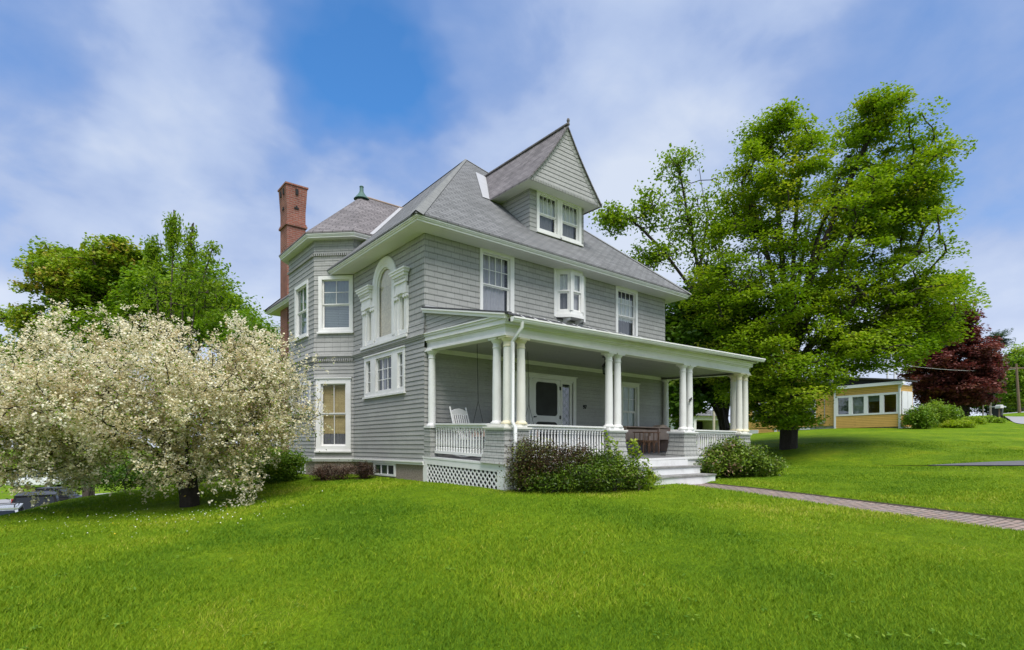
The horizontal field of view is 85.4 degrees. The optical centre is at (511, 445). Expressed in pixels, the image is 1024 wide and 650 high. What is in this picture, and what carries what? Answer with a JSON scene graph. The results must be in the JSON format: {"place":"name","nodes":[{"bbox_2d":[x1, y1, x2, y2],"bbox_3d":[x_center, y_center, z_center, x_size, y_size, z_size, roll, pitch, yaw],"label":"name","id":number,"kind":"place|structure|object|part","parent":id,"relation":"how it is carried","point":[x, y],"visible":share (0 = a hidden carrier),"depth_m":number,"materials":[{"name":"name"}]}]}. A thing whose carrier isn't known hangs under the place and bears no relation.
{"place":"outdoors","nodes":[
{"label":"outdoors","id":0,"kind":"place"},
{"bbox_2d":[0,492,114,503],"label":"parking lot","id":1,"kind":"structure","parent":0,"point":[5,501],"depth_m":47.46,"materials":[{"name":"grey asphalt"}]},
{"bbox_2d":[5,470,64,487],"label":"parked van","id":2,"kind":"object","parent":1,"relation":"on","point":[34,481],"visible":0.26,"depth_m":61.13,"materials":[{"name":"white paint"}]},
{"bbox_2d":[10,487,81,503],"bbox_3d":[-31.088,3.584,37.987,4.590,1.450,1.840,0,0,-17],"label":"parked car","id":3,"kind":"object","parent":1,"relation":"on","point":[62,497],"visible":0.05,"depth_m":37.37,"materials":[{"name":"black paint"}]},
{"bbox_2d":[0,412,1023,649],"bbox_3d":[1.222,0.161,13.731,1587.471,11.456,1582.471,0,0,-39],"label":"lawn","id":4,"kind":"structure","parent":0,"point":[1010,433],"depth_m":7.16,"materials":[{"name":"green plant"}]},
{"bbox_2d":[0,308,32,364],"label":"edge tree","id":5,"kind":"object","parent":4,"relation":"on","point":[3,317],"visible":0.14,"depth_m":35.93,"materials":[{"name":"green plant"}]},
{"bbox_2d":[0,232,145,496],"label":"bronze maple","id":6,"kind":"object","parent":4,"relation":"on","point":[73,276],"visible":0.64,"depth_m":32.12,"materials":[{"name":"green plant"}]},
{"bbox_2d":[34,250,272,455],"bbox_3d":[-19.788,-3.731,33.084,13.100,15.216,9.119,0,0,0],"label":"round tree","id":7,"kind":"object","parent":4,"relation":"on","point":[237,302],"visible":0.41,"depth_m":30.96,"materials":[{"name":"green plant"}]},
{"bbox_2d":[59,443,257,495],"bbox_3d":[-10.988,0.951,17.890,7.895,2.103,3.401,0,0,17],"label":"hedge","id":8,"kind":"object","parent":4,"relation":"on","point":[116,475],"visible":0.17,"depth_m":17.39,"materials":[{"name":"green plant"}]},
{"bbox_2d":[5,490,322,533],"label":"clover flowers","id":9,"kind":"object","parent":4,"relation":"on","point":[165,517],"visible":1,"depth_m":10.10,"materials":[{"name":"plant"}]},
{"bbox_2d":[0,295,334,509],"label":"blossom tree","id":10,"kind":"object","parent":4,"relation":"on","point":[99,412],"visible":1,"depth_m":11.00,"materials":[{"name":"white plant"}]},
{"bbox_2d":[132,210,233,353],"bbox_3d":[-13.096,-3.768,22.159,3.912,11.190,2.683,0,0,-4],"label":"young cherry","id":11,"kind":"object","parent":4,"relation":"on","point":[150,263],"visible":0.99,"depth_m":21.88,"materials":[{"name":"green plant"}]},
{"bbox_2d":[217,310,279,458],"bbox_3d":[-12.425,-2.340,27.204,3.257,9.008,5.944,0,0,-39],"label":"gray willow","id":12,"kind":"object","parent":4,"relation":"on","point":[258,324],"visible":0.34,"depth_m":26.68,"materials":[{"name":"green plant"}]},
{"bbox_2d":[240,447,311,485],"bbox_3d":[-6.324,0.503,14.808,2.155,1.134,1.579,0,0,-75],"label":"lilac bush","id":13,"kind":"object","parent":4,"relation":"on","point":[287,470],"visible":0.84,"depth_m":14.79,"materials":[{"name":"green plant"}]},
{"bbox_2d":[308,459,357,480],"bbox_3d":[-4.698,0.656,14.535,1.600,0.599,1.202,0,0,17],"label":"dry shrub","id":14,"kind":"object","parent":4,"relation":"on","point":[323,474],"visible":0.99,"depth_m":14.52,"materials":[{"name":"brown plant"}]},
{"bbox_2d":[351,459,380,478],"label":"dry shrub","id":15,"kind":"object","parent":4,"relation":"on","point":[363,473],"visible":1,"depth_m":14.29,"materials":[{"name":"brown plant"}]},
{"bbox_2d":[0,486,1023,649],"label":"lawn weeds","id":16,"kind":"object","parent":4,"relation":"on","point":[806,616],"visible":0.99,"depth_m":4.51,"materials":[{"name":"green plant"}]},
{"bbox_2d":[265,118,765,489],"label":"shingled house","id":17,"kind":"structure","parent":4,"relation":"on","point":[513,272],"depth_m":15.16,"materials":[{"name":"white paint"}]},
{"bbox_2d":[289,381,311,415],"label":"window","id":18,"kind":"structure","parent":17,"relation":"in","point":[304,384],"depth_m":16.97,"materials":[{"name":"white paint"}]},
{"bbox_2d":[293,279,310,341],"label":"window","id":19,"kind":"structure","parent":17,"relation":"in","point":[301,298],"depth_m":17.39,"materials":[{"name":"white paint"}]},
{"bbox_2d":[314,377,351,451],"bbox_3d":[-5.205,-0.895,16.220,1.122,2.180,0.221,0,0,6],"label":"window","id":20,"kind":"structure","parent":17,"relation":"in","point":[338,405],"depth_m":16.25,"materials":[{"name":"white paint"}]},
{"bbox_2d":[317,275,353,333],"bbox_3d":[-5.135,-4.107,16.206,1.104,1.685,0.208,0,0,6],"label":"window","id":21,"kind":"structure","parent":17,"relation":"in","point":[335,293],"depth_m":16.27,"materials":[{"name":"white paint"}]},
{"bbox_2d":[355,256,409,350],"bbox_3d":[-3.396,-3.810,14.549,0.290,2.280,2.840,0,0,-39],"label":"window","id":22,"kind":"structure","parent":17,"relation":"in","point":[385,302],"depth_m":14.68,"materials":[{"name":"white paint"}]},
{"bbox_2d":[373,463,395,476],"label":"basement window","id":23,"kind":"structure","parent":17,"relation":"in","point":[386,469],"depth_m":14.56,"materials":[{"name":"white paint"}]},
{"bbox_2d":[362,345,408,398],"bbox_3d":[-3.339,-1.882,14.647,0.241,1.175,2.400,0,0,-39],"label":"window","id":24,"kind":"structure","parent":17,"relation":"in","point":[372,380],"depth_m":14.67,"materials":[{"name":"white paint"}]},
{"bbox_2d":[449,406,483,456],"bbox_3d":[-0.958,-0.317,12.621,0.984,1.161,0.640,0,0,41],"label":"rocking chair","id":25,"kind":"object","parent":17,"relation":"on","point":[459,412],"visible":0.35,"depth_m":12.77,"materials":[{"name":"white paint"}]},
{"bbox_2d":[479,248,513,312],"bbox_3d":[-0.407,-3.967,14.378,1.170,2.045,0.218,0,0,-39],"label":"window","id":26,"kind":"structure","parent":17,"relation":"in","point":[492,288],"depth_m":14.45,"materials":[{"name":"white paint"}]},
{"bbox_2d":[469,351,537,436],"bbox_3d":[-0.196,-1.240,12.955,1.630,2.080,0.687,0,0,-39],"label":"porch swing","id":27,"kind":"object","parent":17,"relation":"hanging from","point":[480,410],"visible":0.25,"depth_m":12.71,"materials":[{"name":"grey wood"}]},
{"bbox_2d":[533,378,560,452],"bbox_3d":[0.982,-0.827,15.420,1.070,2.035,0.079,0,0,-39],"label":"screen door","id":28,"kind":"structure","parent":17,"relation":"in","point":[546,392],"depth_m":15.44,"materials":[{"name":"white paint"}]},
{"bbox_2d":[536,190,561,238],"bbox_3d":[1.022,-6.687,16.083,0.960,1.245,0.218,0,0,-39],"label":"window","id":29,"kind":"structure","parent":17,"relation":"in","point":[547,212],"depth_m":16.16,"materials":[{"name":"white paint"}]},
{"bbox_2d":[559,199,582,246],"bbox_3d":[1.728,-6.687,16.657,0.960,1.245,0.217,0,0,-39],"label":"window","id":30,"kind":"structure","parent":17,"relation":"in","point":[568,220],"depth_m":16.73,"materials":[{"name":"white paint"}]},
{"bbox_2d":[615,286,637,335],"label":"window","id":31,"kind":"structure","parent":17,"relation":"in","point":[626,313],"depth_m":17.76,"materials":[{"name":"white paint"}]},
{"bbox_2d":[621,382,640,448],"bbox_3d":[3.746,-0.957,17.755,0.955,2.105,0.211,0,0,-39],"label":"window","id":32,"kind":"structure","parent":17,"relation":"in","point":[629,417],"depth_m":17.86,"materials":[{"name":"white paint"}]},
{"bbox_2d":[623,426,669,451],"bbox_3d":[4.137,-0.201,17.555,2.290,0.777,0.530,0,0,-39],"label":"sideboard","id":33,"kind":"object","parent":17,"relation":"on","point":[663,439],"visible":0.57,"depth_m":17.70,"materials":[{"name":"brown paint"}]},
{"bbox_3d":[4.900,-0.361,17.912,0.533,0.337,0.020,0,0,-39],"label":"door","id":34,"kind":"part","parent":33,"relation":"part of","materials":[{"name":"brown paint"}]},
{"bbox_2d":[496,433,598,491],"bbox_3d":[0.719,0.327,10.732,2.206,1.202,1.252,0,0,-14],"label":"bronze shrub","id":35,"kind":"object","parent":4,"relation":"on","point":[522,465],"visible":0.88,"depth_m":10.53,"materials":[{"name":"green plant"}]},
{"bbox_2d":[516,444,652,493],"bbox_3d":[1.442,0.465,11.012,2.909,1.000,1.820,0,0,-8],"label":"spreading shrub","id":36,"kind":"object","parent":4,"relation":"on","point":[597,474],"visible":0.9,"depth_m":10.63,"materials":[{"name":"green plant"}]},
{"bbox_2d":[600,430,623,491],"bbox_3d":[1.988,0.297,10.907,0.532,1.225,0.312,0,0,0],"label":"sapling","id":37,"kind":"object","parent":4,"relation":"on","point":[609,450],"visible":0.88,"depth_m":10.88,"materials":[{"name":"green plant"}]},
{"bbox_2d":[626,438,655,490],"bbox_3d":[2.589,0.382,11.089,0.600,1.073,0.308,0,0,-2],"label":"sapling","id":38,"kind":"object","parent":4,"relation":"on","point":[649,472],"visible":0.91,"depth_m":11.09,"materials":[{"name":"green plant"}]},
{"bbox_2d":[634,466,663,489],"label":"ground weeds","id":39,"kind":"object","parent":4,"relation":"on","point":[654,480],"visible":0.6,"depth_m":11.30,"materials":[{"name":"green plant"}]},
{"bbox_2d":[587,140,740,430],"bbox_3d":[8.769,-8.142,30.072,9.376,16.937,4.763,0,0,-18],"label":"airy tree","id":40,"kind":"object","parent":4,"relation":"on","point":[610,217],"visible":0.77,"depth_m":29.96,"materials":[{"name":"green plant"}]},
{"bbox_2d":[669,410,729,438],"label":"garage","id":41,"kind":"structure","parent":4,"relation":"on","point":[703,421],"depth_m":48.02,"materials":[{"name":"white paint"}]},
{"bbox_2d":[713,411,714,437],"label":"post","id":42,"kind":"object","parent":4,"relation":"on","point":[713,421],"visible":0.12,"depth_m":43.93,"materials":[{"name":"white wood"}]},
{"bbox_2d":[665,279,776,439],"bbox_3d":[10.885,-4.761,31.048,8.621,10.208,8.728,0,0,27],"label":"shade tree","id":43,"kind":"object","parent":4,"relation":"on","point":[677,329],"visible":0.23,"depth_m":29.36,"materials":[{"name":"green plant"}]},
{"bbox_2d":[693,432,790,478],"bbox_3d":[6.107,0.276,15.243,3.512,1.305,2.195,0,0,-39],"label":"rounded shrub","id":44,"kind":"object","parent":4,"relation":"on","point":[735,458],"visible":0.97,"depth_m":14.97,"materials":[{"name":"green plant"}]},
{"bbox_2d":[748,364,917,433],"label":"yellow house","id":45,"kind":"structure","parent":4,"relation":"on","point":[873,402],"depth_m":40.15,"materials":[{"name":"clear wood"}]},
{"bbox_2d":[749,428,776,433],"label":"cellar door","id":46,"kind":"structure","parent":45,"relation":"in","point":[751,431],"depth_m":47.81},
{"bbox_2d":[836,395,849,415],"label":"window","id":47,"kind":"structure","parent":45,"relation":"in","point":[842,402],"depth_m":41.37,"materials":[{"name":"white glass"}]},
{"bbox_2d":[850,394,865,415],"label":"window","id":48,"kind":"structure","parent":45,"relation":"in","point":[857,403],"depth_m":40.47,"materials":[{"name":"white glass"}]},
{"bbox_2d":[866,393,881,414],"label":"window","id":49,"kind":"structure","parent":45,"relation":"in","point":[876,396],"depth_m":39.55,"materials":[{"name":"white glass"}]},
{"bbox_2d":[882,392,897,413],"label":"window","id":50,"kind":"structure","parent":45,"relation":"in","point":[889,393],"depth_m":38.61,"materials":[{"name":"white wood"}]},
{"bbox_2d":[902,391,906,413],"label":"window","id":51,"kind":"structure","parent":45,"relation":"in","point":[904,393],"depth_m":38.12,"materials":[{"name":"white"}]},
{"bbox_2d":[907,391,912,409],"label":"window","id":52,"kind":"structure","parent":45,"relation":"in","point":[909,394],"depth_m":38.50,"materials":[{"name":"white"}]},
{"bbox_2d":[677,80,990,449],"bbox_3d":[14.399,-8.023,26.053,11.618,16.696,11.826,0,0,-39],"label":"maple tree","id":53,"kind":"object","parent":4,"relation":"on","point":[874,211],"visible":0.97,"depth_m":24.14,"materials":[{"name":"green plant"}]},
{"bbox_2d":[706,483,1023,520],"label":"path edge","id":54,"kind":"object","parent":4,"relation":"on","point":[883,503],"visible":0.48,"depth_m":9.80,"materials":[{"name":"soil"}]},
{"bbox_2d":[897,403,942,428],"bbox_3d":[27.164,-1.940,37.058,2.362,1.806,2.479,0,0,-39],"label":"clipped shrub","id":55,"kind":"object","parent":4,"relation":"on","point":[920,417],"visible":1,"depth_m":36.70,"materials":[{"name":"green plant"}]},
{"bbox_2d":[919,397,964,422],"bbox_3d":[30.101,-2.330,38.984,3.357,2.206,3.007,0,0,-39],"label":"clipped shrub","id":56,"kind":"object","parent":4,"relation":"on","point":[948,411],"visible":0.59,"depth_m":38.32,"materials":[{"name":"green plant"}]},
{"bbox_2d":[892,300,1010,417],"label":"purple beech","id":57,"kind":"object","parent":4,"relation":"on","point":[975,383],"visible":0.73,"depth_m":52.98,"materials":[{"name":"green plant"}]},
{"bbox_2d":[934,418,980,427],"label":"clipped shrub","id":58,"kind":"object","parent":4,"relation":"on","point":[959,423],"visible":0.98,"depth_m":37.42,"materials":[{"name":"green plant"}]},
{"bbox_2d":[961,414,988,423],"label":"clipped shrub","id":59,"kind":"object","parent":4,"relation":"on","point":[979,420],"visible":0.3,"depth_m":41.45,"materials":[{"name":"green plant"}]},
{"bbox_2d":[967,415,1009,422],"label":"clipped shrub","id":60,"kind":"object","parent":4,"relation":"on","point":[994,419],"visible":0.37,"depth_m":46.28,"materials":[{"name":"green plant"}]},
{"bbox_2d":[989,403,991,415],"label":"marker post","id":61,"kind":"object","parent":4,"relation":"on","point":[990,411],"visible":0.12,"depth_m":59.91,"materials":[{"name":"grey wood"}]},
{"bbox_2d":[970,379,1013,414],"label":"roadside tree","id":62,"kind":"object","parent":4,"relation":"on","point":[979,408],"visible":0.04,"depth_m":97.82,"materials":[{"name":"green plant"}]},
{"bbox_2d":[989,406,1005,417],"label":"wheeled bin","id":63,"kind":"object","parent":4,"relation":"on","point":[994,411],"visible":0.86,"depth_m":51.82,"materials":[{"name":"plastic"}]},
{"bbox_2d":[982,328,1015,407],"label":"pine tree","id":64,"kind":"object","parent":4,"relation":"on","point":[1002,334],"visible":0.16,"depth_m":74.39,"materials":[{"name":"green plant"}]},
{"bbox_2d":[995,405,1003,416],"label":"mailbox","id":65,"kind":"object","parent":4,"relation":"on","point":[999,406],"visible":0.81,"depth_m":47.95,"materials":[{"name":"white metal"}]},
{"bbox_2d":[985,381,1023,412],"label":"roadside tree","id":66,"kind":"object","parent":4,"relation":"on","point":[1007,411],"visible":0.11,"depth_m":86.84,"materials":[{"name":"green plant"}]},
{"bbox_2d":[992,342,1023,411],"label":"birch tree","id":67,"kind":"object","parent":4,"relation":"on","point":[1009,397],"visible":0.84,"depth_m":71.68,"materials":[{"name":"green plant"}]},
{"bbox_2d":[1008,364,1023,412],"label":"utility pole","id":68,"kind":"object","parent":4,"relation":"on","point":[1016,367],"visible":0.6,"depth_m":63.92,"materials":[{"name":"brown wood"}]},
{"bbox_2d":[0,0,1023,447],"label":"sky","id":69,"kind":"structure","parent":0,"point":[117,116],"materials":[{"name":"blue"}]},
{"bbox_2d":[633,432,660,452],"bbox_3d":[3.972,-0.089,16.357,0.820,0.625,0.380,0,0,-39],"label":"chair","id":70,"kind":"object","parent":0,"point":[647,442],"visible":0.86,"depth_m":16.29,"materials":[{"name":"brown wood"}]},
{"bbox_2d":[693,483,1023,530],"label":"path","id":71,"kind":"structure","parent":0,"point":[1012,524],"depth_m":9.35,"materials":[{"name":"brick"}]},
{"bbox_2d":[864,461,1023,465],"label":"driveway","id":72,"kind":"structure","parent":0,"point":[1007,463],"depth_m":16.83,"materials":[{"name":"grey asphalt"}]},
{"bbox_2d":[988,412,1023,423],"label":"road","id":73,"kind":"structure","parent":0,"point":[1020,420],"depth_m":51.08,"materials":[{"name":"grey asphalt"}]},
{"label":"parking lot","id":74,"kind":"structure","parent":0,"visible":0},
{"bbox_2d":[0,501,24,514],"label":"parked suv","id":75,"kind":"object","parent":74,"relation":"on","point":[6,508],"visible":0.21,"depth_m":23.34,"materials":[{"name":"silver metal"}]},
{"bbox_2d":[12,491,59,509],"bbox_3d":[-25.191,3.383,29.465,2.063,1.850,5.324,0,0,-39],"label":"parked pickup","id":76,"kind":"object","parent":74,"relation":"on","point":[25,500],"visible":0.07,"depth_m":27.67,"materials":[{"name":"black paint"}]}
]}

